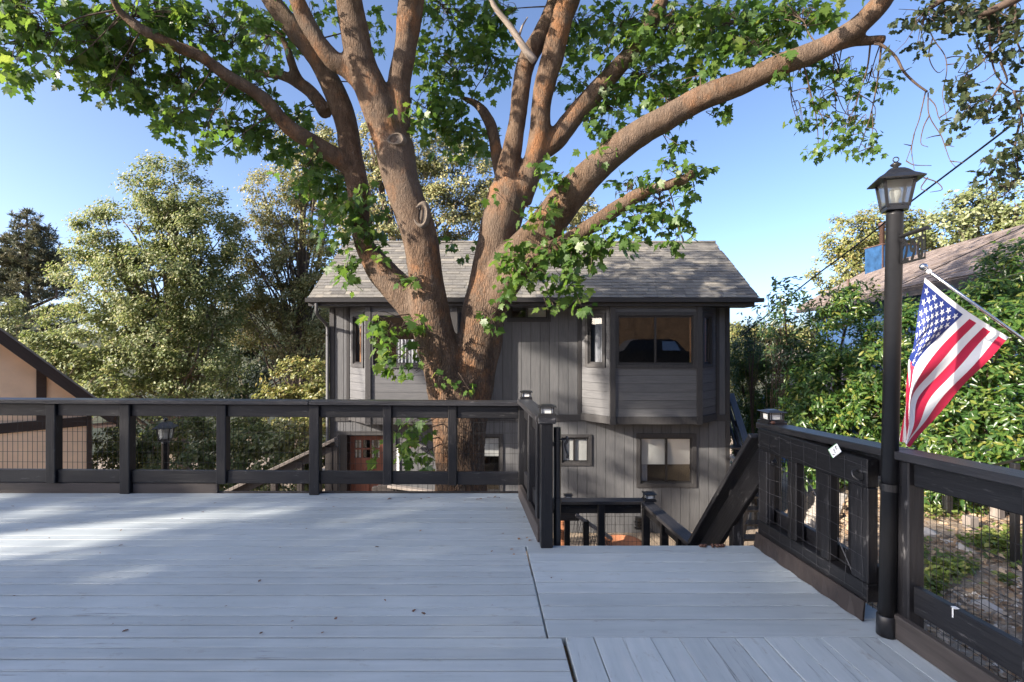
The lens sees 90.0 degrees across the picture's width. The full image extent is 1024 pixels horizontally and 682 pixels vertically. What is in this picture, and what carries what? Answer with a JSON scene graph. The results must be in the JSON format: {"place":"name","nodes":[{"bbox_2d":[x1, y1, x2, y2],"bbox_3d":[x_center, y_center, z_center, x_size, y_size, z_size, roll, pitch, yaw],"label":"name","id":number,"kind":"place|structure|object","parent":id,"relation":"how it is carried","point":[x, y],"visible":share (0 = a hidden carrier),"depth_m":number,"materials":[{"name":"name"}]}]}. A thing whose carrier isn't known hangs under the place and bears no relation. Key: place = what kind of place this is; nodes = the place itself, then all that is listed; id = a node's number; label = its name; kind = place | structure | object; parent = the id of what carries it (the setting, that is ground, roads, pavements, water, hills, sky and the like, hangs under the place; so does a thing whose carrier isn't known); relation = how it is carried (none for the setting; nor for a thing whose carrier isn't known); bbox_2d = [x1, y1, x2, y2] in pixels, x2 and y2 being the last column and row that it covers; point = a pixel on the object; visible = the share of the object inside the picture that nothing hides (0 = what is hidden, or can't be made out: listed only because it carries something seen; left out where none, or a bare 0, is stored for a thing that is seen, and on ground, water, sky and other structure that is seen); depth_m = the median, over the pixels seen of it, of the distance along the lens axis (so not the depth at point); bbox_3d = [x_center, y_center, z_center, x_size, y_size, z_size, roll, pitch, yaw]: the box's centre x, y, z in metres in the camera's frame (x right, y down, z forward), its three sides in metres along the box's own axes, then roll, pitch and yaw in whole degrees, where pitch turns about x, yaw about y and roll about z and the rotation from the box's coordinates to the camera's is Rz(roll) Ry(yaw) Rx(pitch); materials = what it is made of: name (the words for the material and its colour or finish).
{"place":"outdoors","nodes":[
{"label":"outdoors","id":0,"kind":"place"},
{"bbox_2d":[31,305,815,368],"bbox_3d":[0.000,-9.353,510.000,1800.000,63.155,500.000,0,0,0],"label":"hills","id":1,"kind":"structure","parent":0,"point":[99,345],"depth_m":338.21,"materials":[{"name":"green plant"}]},
{"bbox_2d":[0,0,1023,331],"label":"sky","id":2,"kind":"structure","parent":0,"point":[766,208],"materials":[{"name":"blue"}]},
{"bbox_2d":[65,369,1021,681],"bbox_3d":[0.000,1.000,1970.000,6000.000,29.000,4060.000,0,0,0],"label":"ground","id":3,"kind":"structure","parent":0,"point":[811,495],"depth_m":5.35,"materials":[{"name":"brown soil"}]},
{"bbox_2d":[0,295,35,345],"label":"broadleaf tree","id":4,"kind":"object","parent":3,"relation":"on","point":[14,305],"visible":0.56,"depth_m":25.92,"materials":[{"name":"green plant"}]},
{"bbox_2d":[0,207,84,340],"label":"pine tree","id":5,"kind":"object","parent":3,"relation":"on","point":[23,261],"visible":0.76,"depth_m":32.53,"materials":[{"name":"green plant"}]},
{"bbox_2d":[0,327,118,468],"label":"tan building","id":6,"kind":"structure","parent":3,"relation":"on","point":[26,372],"depth_m":9.42,"materials":[{"name":"paint"}]},
{"bbox_2d":[18,327,137,419],"bbox_3d":[-13.344,2.283,15.444,4.458,5.460,1.792,0,0,22],"label":"oak tree","id":7,"kind":"object","parent":3,"relation":"on","point":[47,353],"visible":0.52,"depth_m":15.42,"materials":[{"name":"green plant"}]},
{"bbox_2d":[25,149,255,469],"bbox_3d":[-12.564,-0.756,17.472,7.453,11.974,5.142,0,0,0],"label":"oak tree","id":8,"kind":"object","parent":3,"relation":"on","point":[171,325],"visible":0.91,"depth_m":16.88,"materials":[{"name":"green plant"}]},
{"bbox_2d":[93,393,230,469],"bbox_3d":[-8.437,2.955,12.297,3.566,3.403,2.537,0,0,12],"label":"oak shrub","id":9,"kind":"object","parent":3,"relation":"on","point":[150,442],"visible":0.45,"depth_m":11.82,"materials":[{"name":"green plant"}]},
{"bbox_2d":[151,416,178,468],"bbox_3d":[-3.994,2.087,5.900,0.208,2.451,0.208,0,0,-14],"label":"lamp post","id":10,"kind":"object","parent":3,"relation":"on","point":[165,449],"visible":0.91,"depth_m":5.87,"materials":[{"name":"black metal"}]},
{"bbox_2d":[173,416,303,490],"bbox_3d":[-6.711,3.067,12.585,3.476,3.286,3.159,0,0,0],"label":"oak shrub","id":11,"kind":"object","parent":3,"relation":"on","point":[252,451],"visible":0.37,"depth_m":12.29,"materials":[{"name":"green plant"}]},
{"bbox_2d":[189,327,325,443],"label":"oak tree","id":12,"kind":"object","parent":3,"relation":"on","point":[250,375],"visible":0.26,"depth_m":41.99,"materials":[{"name":"green plant"}]},
{"bbox_2d":[214,102,349,451],"bbox_3d":[-9.102,-1.901,20.862,6.049,14.952,4.547,0,0,0],"label":"oak tree","id":13,"kind":"object","parent":3,"relation":"on","point":[299,287],"visible":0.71,"depth_m":20.25,"materials":[{"name":"green plant"}]},
{"bbox_2d":[225,437,338,490],"bbox_3d":[-3.968,2.659,8.623,2.060,2.067,0.195,0,0,0],"label":"stair railing","id":14,"kind":"object","parent":3,"relation":"on","point":[329,457],"depth_m":8.62,"materials":[{"name":"grey wood"}]},
{"bbox_2d":[251,355,325,486],"bbox_3d":[-6.291,2.678,15.359,2.747,4.504,2.700,0,0,0],"label":"oak shrub","id":15,"kind":"object","parent":3,"relation":"on","point":[300,391],"visible":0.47,"depth_m":15.04,"materials":[{"name":"green plant"}]},
{"bbox_2d":[254,417,325,490],"bbox_3d":[-5.099,3.271,12.573,1.981,2.879,2.548,0,0,0],"label":"oak shrub","id":16,"kind":"object","parent":3,"relation":"on","point":[288,448],"visible":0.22,"depth_m":12.50,"materials":[{"name":"green plant"}]},
{"bbox_2d":[372,484,434,490],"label":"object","id":17,"kind":"object","parent":3,"relation":"on","point":[383,488],"visible":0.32,"depth_m":7.93,"materials":[{"name":"grey wood"}]},
{"bbox_2d":[0,0,905,490],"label":"maple tree","id":18,"kind":"object","parent":3,"relation":"on","point":[512,256],"visible":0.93,"depth_m":6.82,"materials":[{"name":"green plant"}]},
{"bbox_2d":[332,111,600,253],"bbox_3d":[-1.619,-1.742,20.071,10.726,14.380,3.900,0,0,-7],"label":"oak tree","id":19,"kind":"object","parent":3,"relation":"on","point":[472,211],"visible":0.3,"depth_m":19.56,"materials":[{"name":"green plant"}]},
{"bbox_2d":[0,491,956,681],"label":"deck","id":20,"kind":"structure","parent":3,"relation":"on","point":[164,584],"depth_m":2.95,"materials":[{"name":"grey paint"}]},
{"bbox_2d":[0,390,532,494],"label":"deck railing","id":21,"kind":"object","parent":20,"relation":"on","point":[127,477],"visible":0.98,"depth_m":5.02,"materials":[{"name":"black wood"}]},
{"bbox_2d":[517,399,568,547],"bbox_3d":[0.236,1.181,4.291,0.240,1.438,1.246,0,0,-7],"label":"side railing","id":22,"kind":"object","parent":20,"relation":"attached to","point":[542,478],"visible":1,"depth_m":3.78,"materials":[{"name":"black wood"}]},
{"bbox_2d":[756,409,1023,681],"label":"fence","id":23,"kind":"object","parent":20,"relation":"on","point":[989,486],"visible":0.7,"depth_m":2.41,"materials":[{"name":"black wood"}]},
{"bbox_2d":[754,428,877,620],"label":"open gate","id":24,"kind":"structure","parent":23,"relation":"attached to","point":[851,588],"depth_m":3.03,"materials":[{"name":"black wood"}]},
{"bbox_2d":[867,157,929,639],"bbox_3d":[1.938,0.280,2.550,0.204,2.443,0.335,0,0,20],"label":"lamp post","id":25,"kind":"object","parent":20,"relation":"on","point":[895,177],"visible":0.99,"depth_m":2.58,"materials":[{"name":"black metal"}]},
{"bbox_2d":[305,241,763,532],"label":"grey house","id":26,"kind":"structure","parent":3,"relation":"on","point":[630,379],"depth_m":11.30,"materials":[{"name":"paint"}]},
{"bbox_2d":[351,312,363,367],"bbox_3d":[-3.285,-0.021,11.062,0.148,1.176,0.525,0,0,-45],"label":"window","id":27,"kind":"structure","parent":26,"relation":"in","point":[354,327],"depth_m":11.15,"materials":[{"name":"paint"}]},
{"bbox_2d":[351,436,382,490],"bbox_3d":[-3.200,3.119,11.518,0.876,2.002,0.076,0,0,0],"label":"door","id":28,"kind":"structure","parent":26,"relation":"in","point":[359,467],"depth_m":11.48,"materials":[{"name":"red paint"}]},
{"bbox_2d":[371,312,451,367],"bbox_3d":[-2.106,-0.021,10.789,1.744,1.176,0.194,0,0,0],"label":"window","id":29,"kind":"structure","parent":26,"relation":"in","point":[381,314],"depth_m":10.75,"materials":[{"name":"glass"}]},
{"bbox_2d":[484,434,502,490],"bbox_3d":[-0.533,2.715,11.346,0.668,1.340,0.148,0,0,0],"label":"window","id":30,"kind":"structure","parent":26,"relation":"in","point":[493,442],"depth_m":11.37,"materials":[{"name":"paint"}]},
{"bbox_2d":[507,308,550,321],"bbox_3d":[0.375,-0.629,11.346,0.966,0.419,0.148,0,0,0],"label":"window","id":31,"kind":"structure","parent":26,"relation":"in","point":[544,315],"depth_m":11.30,"materials":[{"name":"paint"}]},
{"bbox_2d":[561,434,591,465],"bbox_3d":[1.393,2.402,11.346,0.726,0.687,0.148,0,0,0],"label":"window","id":32,"kind":"structure","parent":26,"relation":"in","point":[577,445],"depth_m":11.32,"materials":[{"name":"glass"}]},
{"bbox_2d":[585,312,605,367],"bbox_3d":[1.831,-0.021,11.064,0.154,1.176,0.525,0,0,-45],"label":"window","id":33,"kind":"structure","parent":26,"relation":"in","point":[600,318],"depth_m":11.11,"materials":[{"name":"paint"}]},
{"bbox_2d":[616,312,696,367],"bbox_3d":[3.008,-0.021,10.766,1.744,1.176,0.148,0,0,0],"label":"window","id":34,"kind":"structure","parent":26,"relation":"in","point":[692,315],"depth_m":10.69,"materials":[{"name":"paint"}]},
{"bbox_2d":[636,433,696,487],"bbox_3d":[3.402,2.633,11.358,1.323,1.189,0.171,0,0,0],"label":"window","id":35,"kind":"structure","parent":26,"relation":"in","point":[651,448],"depth_m":11.32,"materials":[{"name":"paint"}]},
{"bbox_2d":[703,312,713,367],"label":"window","id":36,"kind":"structure","parent":26,"relation":"in","point":[708,322],"depth_m":11.11,"materials":[{"name":"paint"}]},
{"bbox_2d":[561,521,563,545],"bbox_3d":[0.843,3.419,8.700,0.236,0.790,0.240,0,0,0],"label":"terracotta urn","id":37,"kind":"object","parent":3,"relation":"on","point":[562,532],"visible":0.09,"depth_m":8.59,"materials":[{"name":"orange ceramic"}]},
{"bbox_2d":[561,493,612,545],"bbox_3d":[1.222,3.246,8.200,0.914,1.507,0.809,0,0,0],"label":"stair railing","id":38,"kind":"object","parent":3,"relation":"on","point":[566,520],"visible":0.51,"depth_m":8.22,"materials":[{"name":"grey wood"}]},
{"bbox_2d":[531,491,696,645],"bbox_3d":[0.975,2.362,5.574,1.750,1.086,1.403,0,0,0],"label":"landing railing","id":39,"kind":"object","parent":3,"relation":"on","point":[673,529],"visible":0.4,"depth_m":6.15,"materials":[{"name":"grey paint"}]},
{"bbox_2d":[605,534,641,545],"bbox_3d":[1.879,3.709,8.700,0.696,0.582,0.696,0,0,0],"label":"terracotta planter","id":40,"kind":"object","parent":3,"relation":"on","point":[618,537],"visible":0.21,"depth_m":8.87,"materials":[{"name":"orange ceramic"}]},
{"bbox_2d":[688,433,777,545],"bbox_3d":[1.113,1.864,4.334,1.594,2.349,1.432,0,0,0],"label":"stair railing","id":41,"kind":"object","parent":3,"relation":"on","point":[721,518],"depth_m":4.18,"materials":[{"name":"black wood"}]},
{"bbox_2d":[728,393,758,544],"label":"side stairs","id":42,"kind":"structure","parent":3,"relation":"on","point":[737,422],"depth_m":11.33,"materials":[{"name":"black wood"}]},
{"bbox_2d":[731,312,776,433],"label":"laurel sapling","id":43,"kind":"object","parent":3,"relation":"on","point":[749,340],"visible":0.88,"depth_m":13.37,"materials":[{"name":"green plant"}]},
{"bbox_2d":[730,316,815,405],"bbox_3d":[15.733,1.972,30.412,9.485,7.475,4.182,0,0,-15],"label":"tree","id":44,"kind":"object","parent":3,"relation":"on","point":[734,333],"visible":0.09,"depth_m":29.97,"materials":[{"name":"green plant"}]},
{"bbox_2d":[730,326,817,473],"bbox_3d":[7.030,2.055,13.002,2.387,4.956,4.587,0,0,0],"label":"laurel bush","id":45,"kind":"object","parent":3,"relation":"on","point":[737,378],"visible":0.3,"depth_m":13.96,"materials":[{"name":"green plant"}]},
{"bbox_2d":[751,276,822,415],"bbox_3d":[4.988,1.482,9.196,1.360,5.353,1.057,0,0,0],"label":"laurel sapling","id":46,"kind":"object","parent":3,"relation":"on","point":[792,341],"visible":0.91,"depth_m":9.09,"materials":[{"name":"green plant"}]},
{"bbox_2d":[762,350,870,463],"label":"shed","id":47,"kind":"structure","parent":3,"relation":"on","point":[829,393],"depth_m":15.84,"materials":[{"name":"wood"}]},
{"bbox_2d":[792,283,841,418],"bbox_3d":[5.792,1.164,9.589,0.823,4.536,0.923,0,0,-39],"label":"laurel sapling","id":48,"kind":"object","parent":3,"relation":"on","point":[814,317],"visible":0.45,"depth_m":9.57,"materials":[{"name":"green plant"}]},
{"bbox_2d":[804,493,846,528],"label":"stone wall","id":49,"kind":"structure","parent":3,"relation":"on","point":[810,521],"depth_m":6.15,"materials":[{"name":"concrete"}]},
{"bbox_2d":[773,277,883,491],"bbox_3d":[5.461,0.837,8.602,1.941,3.925,2.811,0,0,24],"label":"laurel bush","id":50,"kind":"object","parent":3,"relation":"on","point":[806,402],"visible":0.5,"depth_m":8.64,"materials":[{"name":"green plant"}]},
{"bbox_2d":[803,196,943,293],"bbox_3d":[19.524,-1.220,27.080,7.197,12.845,4.106,0,0,0],"label":"oak tree","id":51,"kind":"object","parent":3,"relation":"on","point":[854,261],"visible":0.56,"depth_m":26.53,"materials":[{"name":"green plant"}]},
{"bbox_2d":[820,293,973,454],"bbox_3d":[5.900,0.889,7.977,2.151,3.317,2.073,0,0,20],"label":"laurel bush","id":52,"kind":"object","parent":3,"relation":"on","point":[874,386],"visible":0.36,"depth_m":7.75,"materials":[{"name":"green plant"}]},
{"bbox_2d":[796,222,1023,448],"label":"blue house","id":53,"kind":"structure","parent":3,"relation":"on","point":[954,272],"depth_m":13.76,"materials":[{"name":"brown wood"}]},
{"bbox_2d":[924,527,935,536],"bbox_3d":[4.383,2.050,5.407,0.230,0.178,0.182,0,0,-6],"label":"edging stone","id":54,"kind":"object","parent":3,"relation":"on","point":[927,532],"visible":0.19,"depth_m":5.36,"materials":[{"name":"stone"}]},
{"bbox_2d":[839,490,1021,681],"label":"leaf litter","id":55,"kind":"object","parent":3,"relation":"on","point":[1010,595],"visible":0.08,"depth_m":4.27,"materials":[{"name":"brown plant"}]},
{"bbox_2d":[874,0,1023,201],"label":"overhanging oak","id":56,"kind":"object","parent":3,"relation":"on","point":[985,16],"visible":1,"depth_m":5.08,"materials":[{"name":"green plant"}]},
{"bbox_2d":[940,538,979,553],"bbox_3d":[4.425,2.068,5.071,0.110,0.144,0.377,0,0,-17],"label":"edging stone","id":57,"kind":"object","parent":3,"relation":"on","point":[960,546],"visible":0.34,"depth_m":5.02,"materials":[{"name":"stone"}]},
{"bbox_2d":[899,292,1023,463],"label":"laurel bush","id":58,"kind":"object","parent":3,"relation":"on","point":[977,415],"visible":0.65,"depth_m":6.17,"materials":[{"name":"green plant"}]},
{"bbox_2d":[905,182,1022,248],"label":"poplar tree","id":59,"kind":"object","parent":3,"relation":"on","point":[965,219],"visible":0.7,"depth_m":23.64,"materials":[{"name":"green plant"}]},
{"bbox_2d":[911,229,1023,399],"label":"laurel bush","id":60,"kind":"object","parent":3,"relation":"on","point":[1002,286],"visible":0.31,"depth_m":7.44,"materials":[{"name":"green plant"}]},
{"bbox_2d":[962,515,978,529],"bbox_3d":[4.935,2.018,5.512,0.100,0.265,0.100,0,0,0],"label":"timber stake","id":61,"kind":"object","parent":3,"relation":"on","point":[969,519],"visible":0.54,"depth_m":5.47,"materials":[{"name":"grey wood"}]},
{"bbox_2d":[924,499,1021,595],"bbox_3d":[4.533,1.968,5.005,1.071,0.214,3.025,0,0,38],"label":"ground cover","id":62,"kind":"object","parent":3,"relation":"on","point":[964,567],"visible":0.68,"depth_m":4.66,"materials":[{"name":"green plant"}]},
{"bbox_2d":[924,423,1023,515],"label":"laurel bush","id":63,"kind":"object","parent":3,"relation":"on","point":[999,453],"visible":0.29,"depth_m":5.79,"materials":[{"name":"green plant"}]},
{"bbox_2d":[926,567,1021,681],"bbox_3d":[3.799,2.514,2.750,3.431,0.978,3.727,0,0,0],"label":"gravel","id":64,"kind":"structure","parent":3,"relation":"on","point":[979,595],"depth_m":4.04,"materials":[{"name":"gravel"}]},
{"bbox_2d":[942,457,1023,569],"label":"garden handrail","id":65,"kind":"object","parent":3,"relation":"on","point":[1013,517],"visible":0.41,"depth_m":4.59,"materials":[{"name":"brown wood"}]},
{"bbox_2d":[969,599,1002,616],"bbox_3d":[3.630,2.061,3.930,0.091,0.157,0.202,0,0,-34],"label":"edging stone","id":66,"kind":"object","parent":3,"relation":"on","point":[986,603],"visible":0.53,"depth_m":3.90,"materials":[{"name":"stone"}]},
{"bbox_2d":[990,507,1004,519],"bbox_3d":[5.515,2.018,5.822,0.100,0.265,0.100,0,0,-17],"label":"timber stake","id":67,"kind":"object","parent":3,"relation":"on","point":[994,512],"visible":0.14,"depth_m":5.79,"materials":[{"name":"grey wood"}]},
{"bbox_2d":[982,176,1023,231],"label":"poplar tree","id":68,"kind":"object","parent":3,"relation":"on","point":[998,207],"visible":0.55,"depth_m":22.91,"materials":[{"name":"green plant"}]},
{"bbox_2d":[733,272,1023,347],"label":"power line","id":69,"kind":"object","parent":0,"point":[907,305],"visible":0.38,"depth_m":7.59,"materials":[{"name":"black rubber"}]},
{"bbox_2d":[740,115,1023,337],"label":"power line","id":70,"kind":"object","parent":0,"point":[971,155],"visible":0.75,"depth_m":8.13,"materials":[{"name":"black rubber"}]},
{"bbox_2d":[798,226,1023,330],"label":"power line","id":71,"kind":"object","parent":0,"point":[953,259],"visible":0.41,"depth_m":8.01,"materials":[{"name":"black rubber"}]},
{"bbox_2d":[919,263,1023,341],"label":"flag pole","id":72,"kind":"object","parent":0,"point":[923,266],"visible":1,"depth_m":2.90,"materials":[{"name":"metal"}]},
{"bbox_2d":[899,278,1008,446],"bbox_3d":[2.533,0.121,2.979,0.620,0.974,0.190,0,0,0],"label":"american flag","id":73,"kind":"object","parent":72,"relation":"hanging from","point":[956,346],"visible":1,"depth_m":2.95,"materials":[{"name":"multicoloured fabric"}]}
]}

